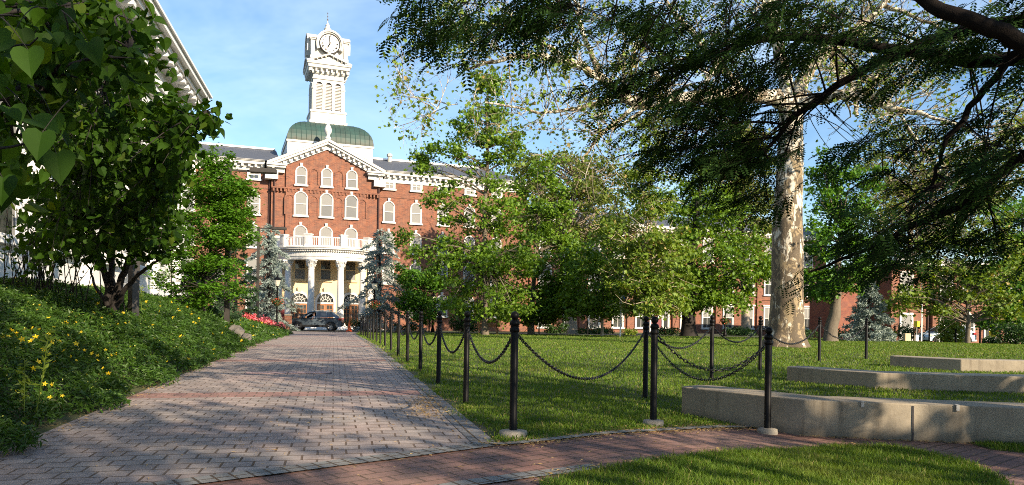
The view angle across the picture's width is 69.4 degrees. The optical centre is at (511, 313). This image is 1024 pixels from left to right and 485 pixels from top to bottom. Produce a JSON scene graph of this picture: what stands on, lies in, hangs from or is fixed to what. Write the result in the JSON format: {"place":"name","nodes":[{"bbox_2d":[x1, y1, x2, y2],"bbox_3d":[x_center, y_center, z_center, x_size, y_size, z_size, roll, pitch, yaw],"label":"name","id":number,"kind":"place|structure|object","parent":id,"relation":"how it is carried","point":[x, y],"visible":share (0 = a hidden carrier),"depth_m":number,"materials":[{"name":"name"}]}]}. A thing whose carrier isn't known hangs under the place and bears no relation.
{"place":"outdoors","nodes":[
{"label":"outdoors","id":0,"kind":"place"},
{"bbox_2d":[0,331,493,484],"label":"brick path","id":1,"kind":"structure","parent":0,"point":[157,429],"depth_m":7.04,"materials":[{"name":"brick"}]},
{"bbox_2d":[244,371,331,373],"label":"paver slab","id":2,"kind":"structure","parent":1,"relation":"on","point":[318,372],"depth_m":12.68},
{"bbox_2d":[353,332,492,442],"bbox_3d":[-6.202,1.256,31.177,0.521,0.518,51.488,1,0,-13],"label":"path border","id":3,"kind":"object","parent":1,"relation":"on","point":[473,436],"visible":0.9,"depth_m":8.49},
{"bbox_2d":[287,329,650,335],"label":"asphalt drive","id":4,"kind":"structure","parent":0,"point":[474,332],"depth_m":60.91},
{"bbox_2d":[292,310,343,330],"bbox_3d":[-15.907,0.608,60.000,4.345,1.650,2.200,1,0,-6],"label":"parked car","id":5,"kind":"object","parent":4,"relation":"on","point":[323,319],"visible":0.86,"depth_m":59.27,"materials":[{"name":"metal"}]},
{"bbox_2d":[0,304,1023,484],"bbox_3d":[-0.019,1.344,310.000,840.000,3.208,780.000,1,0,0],"label":"ground","id":6,"kind":"structure","parent":0,"point":[46,427],"depth_m":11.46,"materials":[{"name":"plant"}]},
{"bbox_2d":[14,355,32,420],"bbox_3d":[-4.294,0.700,6.500,0.142,0.676,0.158,1,0,-10],"label":"weed stalk","id":7,"kind":"object","parent":6,"relation":"on","point":[23,382],"visible":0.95,"depth_m":6.49,"materials":[{"name":"green plant"}]},
{"bbox_2d":[32,329,55,427],"bbox_3d":[-4.185,0.596,6.598,0.210,0.926,0.150,1,0,-28],"label":"weed stalk","id":8,"kind":"object","parent":6,"relation":"on","point":[46,357],"visible":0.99,"depth_m":6.60,"materials":[{"name":"green plant"}]},
{"bbox_2d":[0,200,124,311],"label":"twiggy shrub","id":9,"kind":"object","parent":6,"relation":"on","point":[41,276],"visible":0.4,"depth_m":13.24,"materials":[{"name":"green plant"}]},
{"bbox_2d":[0,0,171,228],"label":"redbud tree","id":10,"kind":"object","parent":6,"relation":"on","point":[45,45],"visible":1,"depth_m":4.60,"materials":[{"name":"green plant"}]},
{"bbox_2d":[2,285,190,425],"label":"flower buds","id":11,"kind":"object","parent":6,"relation":"on","point":[78,349],"visible":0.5,"depth_m":9.46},
{"bbox_2d":[0,0,212,298],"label":"white stone building","id":12,"kind":"structure","parent":6,"relation":"on","point":[192,83],"depth_m":25.79,"materials":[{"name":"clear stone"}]},
{"bbox_2d":[0,97,25,246],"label":"window","id":13,"kind":"structure","parent":12,"relation":"in","point":[12,220],"depth_m":16.26,"materials":[{"name":"glass"}]},
{"bbox_2d":[0,0,232,310],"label":"redbud tree","id":14,"kind":"object","parent":6,"relation":"on","point":[153,177],"visible":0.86,"depth_m":10.29,"materials":[{"name":"green plant"}]},
{"bbox_2d":[128,99,141,318],"bbox_3d":[-8.091,-2.280,15.044,1.525,6.005,0.340,1,0,30],"label":"light pole","id":15,"kind":"object","parent":6,"relation":"on","point":[133,296],"depth_m":14.65,"materials":[{"name":"grey metal"}]},
{"bbox_2d":[1,277,277,424],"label":"yellow flowers","id":16,"kind":"object","parent":6,"relation":"on","point":[39,362],"visible":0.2,"depth_m":8.64,"materials":[{"name":"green plant"}]},
{"bbox_2d":[0,275,292,456],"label":"ground cover","id":17,"kind":"object","parent":6,"relation":"on","point":[163,311],"visible":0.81,"depth_m":10.28,"materials":[{"name":"green plant"}]},
{"bbox_2d":[142,142,264,311],"bbox_3d":[-9.361,-2.257,22.629,3.692,5.736,2.690,1,0,0],"label":"dogwood tree","id":18,"kind":"object","parent":6,"relation":"on","point":[234,222],"visible":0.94,"depth_m":22.23,"materials":[{"name":"green plant"}]},
{"bbox_2d":[168,269,243,320],"bbox_3d":[-10.252,-0.689,24.816,2.606,2.065,2.864,1,0,0],"label":"pine shrub","id":19,"kind":"object","parent":6,"relation":"on","point":[236,315],"visible":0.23,"depth_m":24.83,"materials":[{"name":"green plant"}]},
{"bbox_2d":[228,324,244,336],"bbox_3d":[-8.236,0.562,22.008,0.494,0.462,0.515,1,0,42],"label":"rock","id":20,"kind":"object","parent":6,"relation":"on","point":[239,329],"visible":0.49,"depth_m":21.87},
{"bbox_2d":[217,245,260,314],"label":"pine tree","id":21,"kind":"object","parent":6,"relation":"on","point":[255,289],"visible":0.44,"depth_m":35.95,"materials":[{"name":"green plant"}]},
{"bbox_2d":[224,167,276,325],"bbox_3d":[-8.359,-1.822,23.619,1.525,5.605,0.340,1,0,-10],"label":"light pole","id":22,"kind":"object","parent":6,"relation":"on","point":[255,171],"visible":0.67,"depth_m":23.47,"materials":[{"name":"brown metal"}]},
{"bbox_2d":[232,223,303,330],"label":"blue cedar","id":23,"kind":"object","parent":6,"relation":"on","point":[269,285],"visible":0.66,"depth_m":54.84,"materials":[{"name":"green plant"}]},
{"bbox_2d":[256,227,286,317],"bbox_3d":[-13.071,-1.692,40.120,1.520,5.955,0.340,1,0,-10],"label":"light pole","id":24,"kind":"object","parent":6,"relation":"on","point":[258,258],"visible":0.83,"depth_m":39.94,"materials":[{"name":"brown metal"}]},
{"bbox_2d":[274,274,280,323],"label":"lamp post","id":25,"kind":"object","parent":6,"relation":"on","point":[277,279],"visible":0.82,"depth_m":51.95,"materials":[{"name":"metal"}]},
{"bbox_2d":[186,13,526,330],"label":"college hall","id":26,"kind":"structure","parent":6,"relation":"on","point":[334,195],"depth_m":75.10,"materials":[{"name":"red brick"}]},
{"bbox_2d":[247,193,260,215],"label":"window","id":27,"kind":"structure","parent":26,"relation":"in","point":[257,203],"depth_m":72.56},
{"bbox_2d":[246,168,261,180],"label":"attic window","id":28,"kind":"structure","parent":26,"relation":"in","point":[257,177],"depth_m":72.43,"materials":[{"name":"white glass"}]},
{"bbox_2d":[291,287,306,318],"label":"doorway","id":29,"kind":"structure","parent":26,"relation":"in","point":[299,296],"depth_m":73.22,"materials":[{"name":"white glass"}]},
{"bbox_2d":[292,260,307,280],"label":"window","id":30,"kind":"structure","parent":26,"relation":"in","point":[300,266],"depth_m":73.29,"materials":[{"name":"glass"}]},
{"bbox_2d":[293,222,307,244],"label":"window","id":31,"kind":"structure","parent":26,"relation":"in","point":[299,230],"depth_m":73.29,"materials":[{"name":"glass"}]},
{"bbox_2d":[293,188,308,216],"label":"window","id":32,"kind":"structure","parent":26,"relation":"in","point":[300,199],"depth_m":73.31,"materials":[{"name":"glass"}]},
{"bbox_2d":[294,163,307,186],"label":"window","id":33,"kind":"structure","parent":26,"relation":"in","point":[300,172],"depth_m":73.29,"materials":[{"name":"glass"}]},
{"bbox_2d":[318,261,332,281],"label":"window","id":34,"kind":"structure","parent":26,"relation":"in","point":[325,267],"depth_m":74.17,"materials":[{"name":"glass"}]},
{"bbox_2d":[315,288,335,317],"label":"doorway","id":35,"kind":"structure","parent":26,"relation":"in","point":[324,301],"depth_m":74.13,"materials":[{"name":"white glass"}]},
{"bbox_2d":[318,190,333,218],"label":"window","id":36,"kind":"structure","parent":26,"relation":"in","point":[326,199],"depth_m":74.20,"materials":[{"name":"glass"}]},
{"bbox_2d":[319,223,332,246],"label":"window","id":37,"kind":"structure","parent":26,"relation":"in","point":[325,231],"depth_m":74.21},
{"bbox_2d":[320,165,333,188],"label":"window","id":38,"kind":"structure","parent":26,"relation":"in","point":[326,174],"depth_m":74.21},
{"bbox_2d":[343,192,358,219],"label":"window","id":39,"kind":"structure","parent":26,"relation":"in","point":[351,201],"depth_m":75.08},
{"bbox_2d":[344,225,357,247],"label":"window","id":40,"kind":"structure","parent":26,"relation":"in","point":[351,232],"depth_m":75.12,"materials":[{"name":"wood"}]},
{"bbox_2d":[344,262,357,282],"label":"window","id":41,"kind":"structure","parent":26,"relation":"in","point":[350,270],"depth_m":75.08,"materials":[{"name":"glass"}]},
{"bbox_2d":[344,288,358,323],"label":"doorway","id":42,"kind":"structure","parent":26,"relation":"in","point":[350,295],"depth_m":75.04,"materials":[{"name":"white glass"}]},
{"bbox_2d":[345,167,358,189],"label":"window","id":43,"kind":"structure","parent":26,"relation":"in","point":[351,176],"depth_m":75.08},
{"bbox_2d":[382,198,395,223],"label":"window","id":44,"kind":"structure","parent":26,"relation":"in","point":[388,207],"depth_m":77.28,"materials":[{"name":"glass"}]},
{"bbox_2d":[382,179,395,190],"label":"attic window","id":45,"kind":"structure","parent":26,"relation":"in","point":[389,186],"depth_m":77.26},
{"bbox_2d":[409,200,422,224],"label":"window","id":46,"kind":"structure","parent":26,"relation":"in","point":[415,211],"depth_m":78.30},
{"bbox_2d":[410,230,421,254],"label":"window","id":47,"kind":"structure","parent":26,"relation":"in","point":[418,241],"depth_m":78.34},
{"bbox_2d":[409,181,423,192],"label":"attic window","id":48,"kind":"structure","parent":26,"relation":"in","point":[413,188],"depth_m":78.28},
{"bbox_2d":[337,228,426,331],"bbox_3d":[-10.992,-2.086,61.815,7.316,10.167,7.131,1,0,-41],"label":"blue cedar","id":49,"kind":"object","parent":6,"relation":"on","point":[381,238],"visible":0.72,"depth_m":61.65,"materials":[{"name":"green plant"}]},
{"bbox_2d":[397,311,400,355],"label":"chain post","id":50,"kind":"object","parent":6,"relation":"on","point":[398,334],"visible":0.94,"depth_m":18.35,"materials":[{"name":"metal"}]},
{"bbox_2d":[406,311,409,361],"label":"chain post","id":51,"kind":"object","parent":6,"relation":"on","point":[407,336],"visible":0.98,"depth_m":15.99,"materials":[{"name":"metal"}]},
{"bbox_2d":[388,262,448,325],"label":"round tree","id":52,"kind":"object","parent":6,"relation":"on","point":[415,299],"visible":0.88,"depth_m":59.33,"materials":[{"name":"green plant"}]},
{"bbox_2d":[418,311,423,371],"bbox_3d":[-1.687,0.643,13.656,0.092,1.366,0.091,1,0,0],"label":"chain post","id":53,"kind":"object","parent":6,"relation":"on","point":[421,316],"visible":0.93,"depth_m":13.63,"materials":[{"name":"metal"}]},
{"bbox_2d":[436,311,442,383],"bbox_3d":[-1.117,0.651,11.289,0.092,1.366,0.091,1,1,0],"label":"chain post","id":54,"kind":"object","parent":6,"relation":"on","point":[438,360],"visible":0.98,"depth_m":11.26,"materials":[{"name":"metal"}]},
{"bbox_2d":[383,65,543,334],"bbox_3d":[-2.830,-7.609,49.717,10.536,18.774,8.054,1,0,-24],"label":"plane tree","id":55,"kind":"object","parent":6,"relation":"on","point":[485,258],"visible":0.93,"depth_m":49.60,"materials":[{"name":"green plant"}]},
{"bbox_2d":[447,312,481,331],"bbox_3d":[-3.776,0.865,63.791,3.514,2.057,2.439,1,0,-20],"label":"bush","id":56,"kind":"object","parent":6,"relation":"on","point":[457,325],"visible":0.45,"depth_m":63.55,"materials":[{"name":"green plant"}]},
{"bbox_2d":[463,311,470,402],"bbox_3d":[-0.551,0.659,8.934,0.092,1.366,0.091,1,0,0],"label":"chain post","id":57,"kind":"object","parent":6,"relation":"on","point":[467,320],"visible":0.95,"depth_m":8.90,"materials":[{"name":"metal"}]},
{"bbox_2d":[439,323,463,353],"bbox_3d":[-0.832,0.356,10.112,0.038,0.392,2.361,1,0,-14],"label":"chain","id":58,"kind":"object","parent":57,"relation":"hanging from","point":[458,346],"visible":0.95,"depth_m":10.16,"materials":[{"name":"black metal"}]},
{"bbox_2d":[0,340,1022,484],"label":"leaf litter","id":59,"kind":"object","parent":6,"relation":"on","point":[538,442],"visible":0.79,"depth_m":7.13,"materials":[{"name":"plant"}]},
{"bbox_2d":[499,311,527,438],"bbox_3d":[0.016,0.667,6.568,0.258,1.366,0.258,1,0,0],"label":"chain post","id":60,"kind":"object","parent":6,"relation":"on","point":[514,331],"visible":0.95,"depth_m":6.54,"materials":[{"name":"metal"}]},
{"bbox_2d":[466,327,510,363],"bbox_3d":[-0.264,0.351,7.749,0.038,0.357,2.360,1,0,-14],"label":"chain","id":61,"kind":"object","parent":60,"relation":"hanging from","point":[490,361],"visible":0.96,"depth_m":7.68,"materials":[{"name":"black metal"}]},
{"bbox_2d":[518,330,645,380],"bbox_3d":[0.923,0.471,8.332,0.038,0.562,3.894,1,0,27],"label":"chain","id":62,"kind":"object","parent":60,"relation":"hanging from","point":[567,374],"visible":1,"depth_m":7.87,"materials":[{"name":"black metal"}]},
{"bbox_2d":[492,151,593,334],"bbox_3d":[2.744,-5.172,55.856,9.552,14.533,7.351,1,0,0],"label":"shade tree","id":63,"kind":"object","parent":6,"relation":"on","point":[547,314],"visible":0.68,"depth_m":55.41,"materials":[{"name":"green plant"}]},
{"bbox_2d":[544,322,569,333],"bbox_3d":[3.832,1.289,64.042,2.347,1.349,1.758,1,0,0],"label":"bush","id":64,"kind":"object","parent":6,"relation":"on","point":[556,330],"visible":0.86,"depth_m":63.84,"materials":[{"name":"green plant"}]},
{"bbox_2d":[498,137,644,333],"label":"old tree","id":65,"kind":"object","parent":6,"relation":"on","point":[599,199],"visible":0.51,"depth_m":66.54,"materials":[{"name":"green plant"}]},
{"bbox_2d":[552,232,632,335],"bbox_3d":[6.118,-1.909,51.968,6.585,7.691,6.537,1,0,0],"label":"maple","id":66,"kind":"object","parent":6,"relation":"on","point":[580,300],"visible":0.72,"depth_m":50.92,"materials":[{"name":"green plant"}]},
{"bbox_2d":[575,326,614,333],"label":"bush","id":67,"kind":"object","parent":6,"relation":"on","point":[608,330],"visible":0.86,"depth_m":65.87,"materials":[{"name":"green plant"}]},
{"bbox_2d":[489,425,754,443],"bbox_3d":[1.318,1.159,7.126,3.669,0.128,0.213,1,0,-36],"label":"soldier course","id":68,"kind":"object","parent":6,"relation":"on","point":[584,434],"visible":0.95,"depth_m":6.75,"materials":[{"name":"brick"}]},
{"bbox_2d":[577,127,713,330],"bbox_3d":[8.411,-4.967,47.313,7.825,13.712,7.320,1,0,-34],"label":"plane tree","id":69,"kind":"object","parent":6,"relation":"on","point":[642,279],"visible":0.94,"depth_m":46.03,"materials":[{"name":"green plant"}]},
{"bbox_2d":[642,316,648,397],"bbox_3d":[1.823,0.722,10.095,0.092,1.366,0.091,1,0,0],"label":"chain post","id":70,"kind":"object","parent":6,"relation":"on","point":[645,356],"visible":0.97,"depth_m":10.06,"materials":[{"name":"metal"}]},
{"bbox_2d":[649,326,711,348],"bbox_3d":[2.632,0.382,11.398,0.038,0.347,2.994,1,0,32],"label":"chain","id":71,"kind":"object","parent":70,"relation":"hanging from","point":[685,347],"visible":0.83,"depth_m":11.57,"materials":[{"name":"black metal"}]},
{"bbox_2d":[643,316,663,426],"bbox_3d":[1.445,0.715,7.536,0.216,1.366,0.216,1,0,0],"label":"chain post","id":72,"kind":"object","parent":6,"relation":"on","point":[654,333],"visible":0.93,"depth_m":7.50,"materials":[{"name":"metal"}]},
{"bbox_2d":[658,335,764,371],"bbox_3d":[2.060,0.422,7.618,1.161,0.373,0.038,1,0,-8],"label":"chain","id":73,"kind":"object","parent":72,"relation":"hanging from","point":[746,360],"visible":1,"depth_m":7.61,"materials":[{"name":"black metal"}]},
{"bbox_2d":[658,326,680,334],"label":"bush","id":74,"kind":"object","parent":6,"relation":"on","point":[665,331],"visible":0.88,"depth_m":65.58,"materials":[{"name":"green plant"}]},
{"bbox_2d":[525,208,825,335],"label":"brick annexe","id":75,"kind":"structure","parent":6,"relation":"on","point":[703,318],"depth_m":93.52,"materials":[{"name":"brick"}]},
{"bbox_2d":[611,304,624,328],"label":"window","id":76,"kind":"structure","parent":75,"relation":"in","point":[616,325],"depth_m":88.79,"materials":[{"name":"white glass"}]},
{"bbox_2d":[700,306,712,328],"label":"window","id":77,"kind":"structure","parent":75,"relation":"in","point":[705,319],"depth_m":93.35,"materials":[{"name":"white glass"}]},
{"bbox_2d":[722,304,734,328],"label":"window","id":78,"kind":"structure","parent":75,"relation":"in","point":[730,324],"depth_m":94.67,"materials":[{"name":"white glass"}]},
{"bbox_2d":[762,305,769,329],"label":"window","id":79,"kind":"structure","parent":75,"relation":"in","point":[766,308],"depth_m":96.71,"materials":[{"name":"white glass"}]},
{"bbox_2d":[763,278,770,295],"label":"window","id":80,"kind":"structure","parent":75,"relation":"in","point":[767,287],"depth_m":96.77,"materials":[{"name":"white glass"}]},
{"bbox_2d":[804,306,808,329],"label":"window","id":81,"kind":"structure","parent":75,"relation":"in","point":[806,308],"depth_m":99.17,"materials":[{"name":"white glass"}]},
{"bbox_2d":[374,0,1023,347],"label":"sycamore tree","id":82,"kind":"object","parent":6,"relation":"on","point":[787,256],"visible":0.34,"depth_m":26.93,"materials":[{"name":"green plant"}]},
{"bbox_2d":[376,0,1023,314],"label":"locust tree","id":83,"kind":"object","parent":6,"relation":"on","point":[1004,31],"visible":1,"depth_m":7.09,"materials":[{"name":"green plant"}]},
{"bbox_2d":[629,164,771,335],"bbox_3d":[15.815,-5.070,59.742,13.439,14.585,10.693,1,0,0],"label":"shade tree","id":84,"kind":"object","parent":6,"relation":"on","point":[711,284],"visible":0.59,"depth_m":58.58,"materials":[{"name":"green plant"}]},
{"bbox_2d":[709,315,714,379],"bbox_3d":[3.431,0.715,12.701,0.092,1.366,0.091,1,0,0],"label":"chain post","id":85,"kind":"object","parent":6,"relation":"on","point":[712,324],"visible":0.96,"depth_m":12.67,"materials":[{"name":"metal"}]},
{"bbox_2d":[633,89,810,335],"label":"old tree","id":86,"kind":"object","parent":6,"relation":"on","point":[745,320],"visible":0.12,"depth_m":71.60,"materials":[{"name":"green plant"}]},
{"bbox_2d":[721,326,757,335],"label":"bush","id":87,"kind":"object","parent":6,"relation":"on","point":[737,331],"visible":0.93,"depth_m":69.76,"materials":[{"name":"green plant"}]},
{"bbox_2d":[758,316,762,370],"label":"chain post","id":88,"kind":"object","parent":6,"relation":"on","point":[760,321],"visible":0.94,"depth_m":14.98,"materials":[{"name":"metal"}]},
{"bbox_2d":[757,327,777,434],"bbox_3d":[2.665,0.827,7.700,0.206,1.366,0.206,1,0,0],"label":"chain post","id":89,"kind":"object","parent":6,"relation":"on","point":[767,429],"visible":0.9,"depth_m":7.67,"materials":[{"name":"metal"}]},
{"bbox_2d":[647,330,764,381],"bbox_3d":[2.248,0.525,8.898,0.038,0.574,2.468,1,0,-19],"label":"chain","id":90,"kind":"object","parent":89,"relation":"hanging from","point":[697,378],"visible":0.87,"depth_m":8.69,"materials":[{"name":"black metal"}]},
{"bbox_2d":[818,317,821,361],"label":"chain post","id":91,"kind":"object","parent":6,"relation":"on","point":[819,339],"visible":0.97,"depth_m":18.37,"materials":[{"name":"metal"}]},
{"bbox_2d":[762,325,819,344],"bbox_3d":[6.347,0.486,16.702,0.049,0.465,4.220,1,0,38],"label":"chain","id":92,"kind":"object","parent":91,"relation":"hanging from","point":[787,343],"visible":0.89,"depth_m":16.79,"materials":[{"name":"black metal"}]},
{"bbox_2d":[803,145,898,340],"bbox_3d":[19.832,-3.935,44.267,6.492,11.988,5.271,1,0,0],"label":"shade tree","id":93,"kind":"object","parent":6,"relation":"on","point":[827,200],"visible":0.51,"depth_m":43.63,"materials":[{"name":"green plant"}]},
{"bbox_2d":[682,385,1023,443],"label":"seat wall","id":94,"kind":"structure","parent":6,"relation":"on","point":[954,421],"depth_m":7.50,"materials":[{"name":"concrete"}]},
{"bbox_2d":[865,317,868,358],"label":"chain post","id":95,"kind":"object","parent":6,"relation":"on","point":[866,337],"visible":0.93,"depth_m":19.36,"materials":[{"name":"metal"}]},
{"bbox_2d":[839,281,898,341],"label":"blue spruce","id":96,"kind":"object","parent":6,"relation":"on","point":[857,318],"visible":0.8,"depth_m":45.66,"materials":[{"name":"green plant"}]},
{"bbox_2d":[787,366,1023,393],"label":"seat wall","id":97,"kind":"structure","parent":6,"relation":"on","point":[977,382],"depth_m":11.44,"materials":[{"name":"concrete"}]},
{"bbox_2d":[891,322,926,340],"bbox_3d":[32.090,1.597,60.025,2.610,1.787,2.068,1,0,0],"label":"bush","id":98,"kind":"object","parent":6,"relation":"on","point":[901,329],"visible":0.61,"depth_m":59.67,"materials":[{"name":"green plant"}]},
{"bbox_2d":[809,258,1019,342],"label":"brick block","id":99,"kind":"structure","parent":6,"relation":"on","point":[822,308],"depth_m":75.83,"materials":[{"name":"brick"}]},
{"bbox_2d":[898,313,913,340],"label":"window","id":100,"kind":"structure","parent":99,"relation":"in","point":[909,317],"depth_m":74.61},
{"bbox_2d":[833,105,1023,258],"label":"old tree","id":101,"kind":"object","parent":6,"relation":"on","point":[878,156],"visible":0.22,"depth_m":90.33,"materials":[{"name":"green plant"}]},
{"bbox_2d":[919,325,976,341],"bbox_3d":[37.545,1.873,64.000,4.445,1.650,2.200,1,0,-8],"label":"parked car","id":102,"kind":"object","parent":6,"relation":"on","point":[973,336],"visible":0.17,"depth_m":63.45,"materials":[{"name":"white paint"}]},
{"bbox_2d":[932,310,965,342],"bbox_3d":[33.806,1.042,57.067,2.727,3.030,2.352,1,0,0],"label":"bush","id":103,"kind":"object","parent":6,"relation":"on","point":[947,334],"visible":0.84,"depth_m":56.81,"materials":[{"name":"green plant"}]},
{"bbox_2d":[880,201,1023,342],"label":"plane tree","id":104,"kind":"object","parent":6,"relation":"on","point":[975,291],"visible":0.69,"depth_m":44.55,"materials":[{"name":"green plant"}]},
{"bbox_2d":[890,355,1023,372],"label":"seat wall","id":105,"kind":"structure","parent":6,"relation":"on","point":[969,364],"depth_m":15.79,"materials":[{"name":"concrete"}]},
{"bbox_2d":[954,196,1023,341],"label":"shade tree","id":106,"kind":"object","parent":6,"relation":"on","point":[985,325],"visible":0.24,"depth_m":54.40,"materials":[{"name":"green plant"}]},
{"bbox_2d":[982,335,1002,343],"bbox_3d":[33.727,1.969,51.956,1.428,0.842,1.574,1,0,0],"label":"bush","id":107,"kind":"object","parent":6,"relation":"on","point":[989,340],"visible":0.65,"depth_m":51.80,"materials":[{"name":"green plant"}]},
{"bbox_2d":[991,321,1023,344],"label":"bush","id":108,"kind":"object","parent":6,"relation":"on","point":[1017,335],"visible":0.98,"depth_m":49.95,"materials":[{"name":"green plant"}]},
{"bbox_2d":[158,0,1023,267],"label":"sky","id":109,"kind":"structure","parent":0,"point":[249,55],"materials":[{"name":"blue"}]},
{"bbox_2d":[191,428,1023,484],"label":"cross path","id":110,"kind":"structure","parent":0,"point":[438,468],"depth_m":5.74,"materials":[{"name":"brick"}]},
{"bbox_2d":[133,442,494,484],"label":"soldier course","id":111,"kind":"object","parent":110,"relation":"on","point":[248,473],"visible":1,"depth_m":5.13,"materials":[{"name":"brick"}]},
{"bbox_2d":[436,463,599,484],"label":"soldier course","id":112,"kind":"object","parent":110,"relation":"on","point":[498,478],"visible":0.9,"depth_m":4.91,"materials":[{"name":"brick"}]},
{"bbox_2d":[539,446,1001,484],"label":"lawn tongue","id":113,"kind":"object","parent":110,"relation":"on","point":[773,473],"visible":0.19,"depth_m":5.52,"materials":[{"name":"plant"}]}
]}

